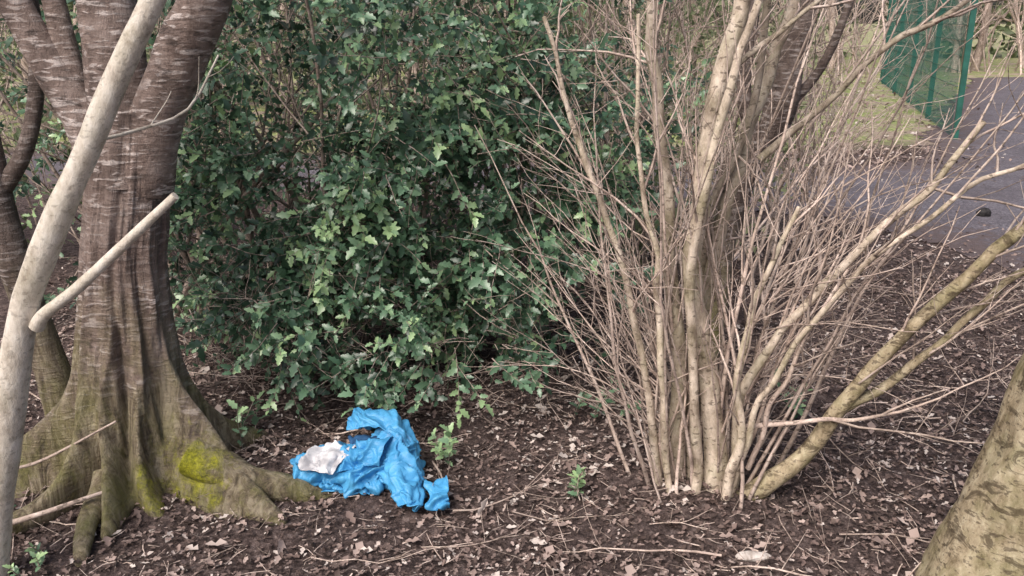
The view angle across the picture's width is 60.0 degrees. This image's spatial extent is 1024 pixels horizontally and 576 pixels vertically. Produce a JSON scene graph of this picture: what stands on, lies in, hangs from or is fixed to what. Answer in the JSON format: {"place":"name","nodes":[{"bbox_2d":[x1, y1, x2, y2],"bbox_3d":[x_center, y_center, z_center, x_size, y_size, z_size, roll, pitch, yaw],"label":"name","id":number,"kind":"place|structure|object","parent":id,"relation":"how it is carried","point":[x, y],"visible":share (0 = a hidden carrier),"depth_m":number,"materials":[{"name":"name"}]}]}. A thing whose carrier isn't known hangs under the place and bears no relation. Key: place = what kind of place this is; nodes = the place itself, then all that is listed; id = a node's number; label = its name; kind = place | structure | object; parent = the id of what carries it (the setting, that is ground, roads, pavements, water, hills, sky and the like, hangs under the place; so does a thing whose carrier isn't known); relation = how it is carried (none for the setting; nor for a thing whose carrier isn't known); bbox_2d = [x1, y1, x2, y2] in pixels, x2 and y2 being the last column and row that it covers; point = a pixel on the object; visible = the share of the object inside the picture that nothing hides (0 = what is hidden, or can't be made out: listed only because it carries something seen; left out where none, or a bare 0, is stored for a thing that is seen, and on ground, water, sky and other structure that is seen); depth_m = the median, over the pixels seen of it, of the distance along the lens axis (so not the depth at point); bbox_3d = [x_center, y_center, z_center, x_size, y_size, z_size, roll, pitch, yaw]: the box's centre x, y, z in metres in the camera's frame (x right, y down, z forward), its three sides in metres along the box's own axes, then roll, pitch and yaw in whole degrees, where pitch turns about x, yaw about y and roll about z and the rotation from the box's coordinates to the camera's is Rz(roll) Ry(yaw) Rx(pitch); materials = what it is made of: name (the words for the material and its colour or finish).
{"place":"outdoors","nodes":[
{"label":"outdoors","id":0,"kind":"place"},
{"bbox_2d":[0,24,1023,575],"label":"ground","id":1,"kind":"structure","parent":0,"point":[246,536],"depth_m":3.38,"materials":[{"name":"brown soil"}]},
{"bbox_2d":[2,542,47,575],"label":"holly seedling","id":2,"kind":"object","parent":1,"relation":"on","point":[40,555],"visible":1,"depth_m":2.65,"materials":[{"name":"green plant"}]},
{"bbox_2d":[0,0,70,415],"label":"leaning tree","id":3,"kind":"object","parent":1,"relation":"on","point":[51,367],"visible":0.62,"depth_m":3.26,"materials":[{"name":"brown plant"}]},
{"bbox_2d":[0,0,233,575],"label":"pale sapling","id":4,"kind":"object","parent":1,"relation":"on","point":[28,318],"visible":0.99,"depth_m":2.35,"materials":[{"name":"beige plant"}]},
{"bbox_2d":[0,0,332,566],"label":"cherry tree","id":5,"kind":"object","parent":1,"relation":"on","point":[171,427],"visible":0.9,"depth_m":2.99,"materials":[{"name":"brown plant"}]},
{"bbox_2d":[227,391,268,448],"bbox_3d":[-1.105,0.489,3.413,0.283,0.253,0.326,0,17,0],"label":"holly seedling","id":6,"kind":"object","parent":1,"relation":"on","point":[239,417],"visible":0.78,"depth_m":3.46,"materials":[{"name":"green plant"}]},
{"bbox_2d":[290,407,449,511],"bbox_3d":[-0.513,0.585,3.149,0.609,0.221,0.473,0,17,0],"label":"blue jacket","id":7,"kind":"object","parent":1,"relation":"on","point":[386,455],"visible":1,"depth_m":3.10,"materials":[{"name":"fabric"}]},
{"bbox_2d":[0,0,807,431],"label":"holly bush","id":8,"kind":"object","parent":1,"relation":"on","point":[330,246],"visible":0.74,"depth_m":3.67,"materials":[{"name":"green plant"}]},
{"bbox_2d":[0,0,820,282],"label":"evergreen hedge","id":9,"kind":"object","parent":1,"relation":"on","point":[16,135],"visible":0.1,"depth_m":5.70,"materials":[{"name":"green plant"}]},
{"bbox_2d":[428,422,458,465],"bbox_3d":[-0.254,0.587,3.234,0.118,0.168,0.189,0,17,0],"label":"holly seedling","id":10,"kind":"object","parent":1,"relation":"on","point":[448,440],"visible":1,"depth_m":3.25,"materials":[{"name":"green plant"}]},
{"bbox_2d":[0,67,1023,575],"bbox_3d":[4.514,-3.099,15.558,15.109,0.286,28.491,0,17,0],"label":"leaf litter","id":11,"kind":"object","parent":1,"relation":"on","point":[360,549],"visible":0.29,"depth_m":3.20,"materials":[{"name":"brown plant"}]},
{"bbox_2d":[0,0,1023,325],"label":"bare thicket","id":12,"kind":"object","parent":1,"relation":"on","point":[810,128],"visible":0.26,"depth_m":5.16,"materials":[{"name":"brown plant"}]},
{"bbox_2d":[0,0,1023,109],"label":"distant foliage","id":13,"kind":"object","parent":1,"relation":"on","point":[1006,29],"visible":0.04,"depth_m":34.52,"materials":[{"name":"green plant"}]},
{"bbox_2d":[0,0,1023,131],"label":"distant trees","id":14,"kind":"object","parent":1,"relation":"on","point":[977,52],"visible":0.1,"depth_m":27.24,"materials":[{"name":"green plant"}]},
{"bbox_2d":[5,77,1023,271],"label":"footpath","id":15,"kind":"structure","parent":1,"relation":"on","point":[981,242],"depth_m":8.86,"materials":[{"name":"grey asphalt"}]},
{"bbox_2d":[976,207,991,216],"bbox_3d":[3.929,-0.621,7.390,0.123,0.104,0.102,0,17,0],"label":"stone","id":16,"kind":"object","parent":15,"relation":"on","point":[985,212],"visible":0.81,"depth_m":7.35,"materials":[{"name":"grey stone"}]},
{"bbox_2d":[10,255,1023,575],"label":"fallen twigs","id":17,"kind":"object","parent":1,"relation":"on","point":[58,507],"visible":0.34,"depth_m":3.01,"materials":[{"name":"brown wood"}]},
{"bbox_2d":[567,464,585,500],"bbox_3d":[0.222,0.662,3.063,0.070,0.127,0.092,0,17,0],"label":"holly seedling","id":18,"kind":"object","parent":1,"relation":"on","point":[576,479],"visible":0.99,"depth_m":3.06,"materials":[{"name":"green plant"}]},
{"bbox_2d":[570,388,643,421],"bbox_3d":[0.385,0.459,3.626,0.301,0.183,0.137,0,17,0],"label":"holly seedling","id":19,"kind":"object","parent":1,"relation":"on","point":[580,404],"visible":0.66,"depth_m":3.64,"materials":[{"name":"green plant"}]},
{"bbox_2d":[446,0,1023,509],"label":"coppiced shrub","id":20,"kind":"object","parent":1,"relation":"on","point":[700,396],"visible":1,"depth_m":2.89,"materials":[{"name":"brown plant"}]},
{"bbox_2d":[735,550,770,561],"bbox_3d":[0.740,0.821,2.720,0.114,0.025,0.047,0,17,0],"label":"wood chip","id":21,"kind":"object","parent":1,"relation":"on","point":[751,556],"visible":0.98,"depth_m":2.71,"materials":[{"name":"beige wood"}]},
{"bbox_2d":[711,0,853,359],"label":"broken tree","id":22,"kind":"object","parent":1,"relation":"on","point":[789,59],"visible":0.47,"depth_m":3.88,"materials":[{"name":"brown plant"}]},
{"bbox_2d":[774,368,812,418],"bbox_3d":[1.177,0.448,3.708,0.129,0.165,0.353,-2,17,-7],"label":"holly seedling","id":23,"kind":"object","parent":1,"relation":"on","point":[800,411],"visible":0.34,"depth_m":3.67,"materials":[{"name":"green plant"}]},
{"bbox_2d":[608,0,1023,75],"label":"bare hedge","id":24,"kind":"object","parent":1,"relation":"on","point":[963,48],"visible":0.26,"depth_m":25.71,"materials":[{"name":"brown plant"}]},
{"bbox_2d":[880,0,977,139],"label":"fence","id":25,"kind":"object","parent":1,"relation":"on","point":[931,86],"visible":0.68,"depth_m":14.30,"materials":[{"name":"green metal"}]},
{"bbox_2d":[915,353,1023,575],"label":"mossy tree","id":26,"kind":"object","parent":1,"relation":"on","point":[979,531],"visible":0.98,"depth_m":2.42,"materials":[{"name":"brown plant"}]},
{"bbox_2d":[0,0,1023,23],"label":"sky","id":27,"kind":"structure","parent":0,"point":[994,3],"materials":[{"name":"white"}]}
]}

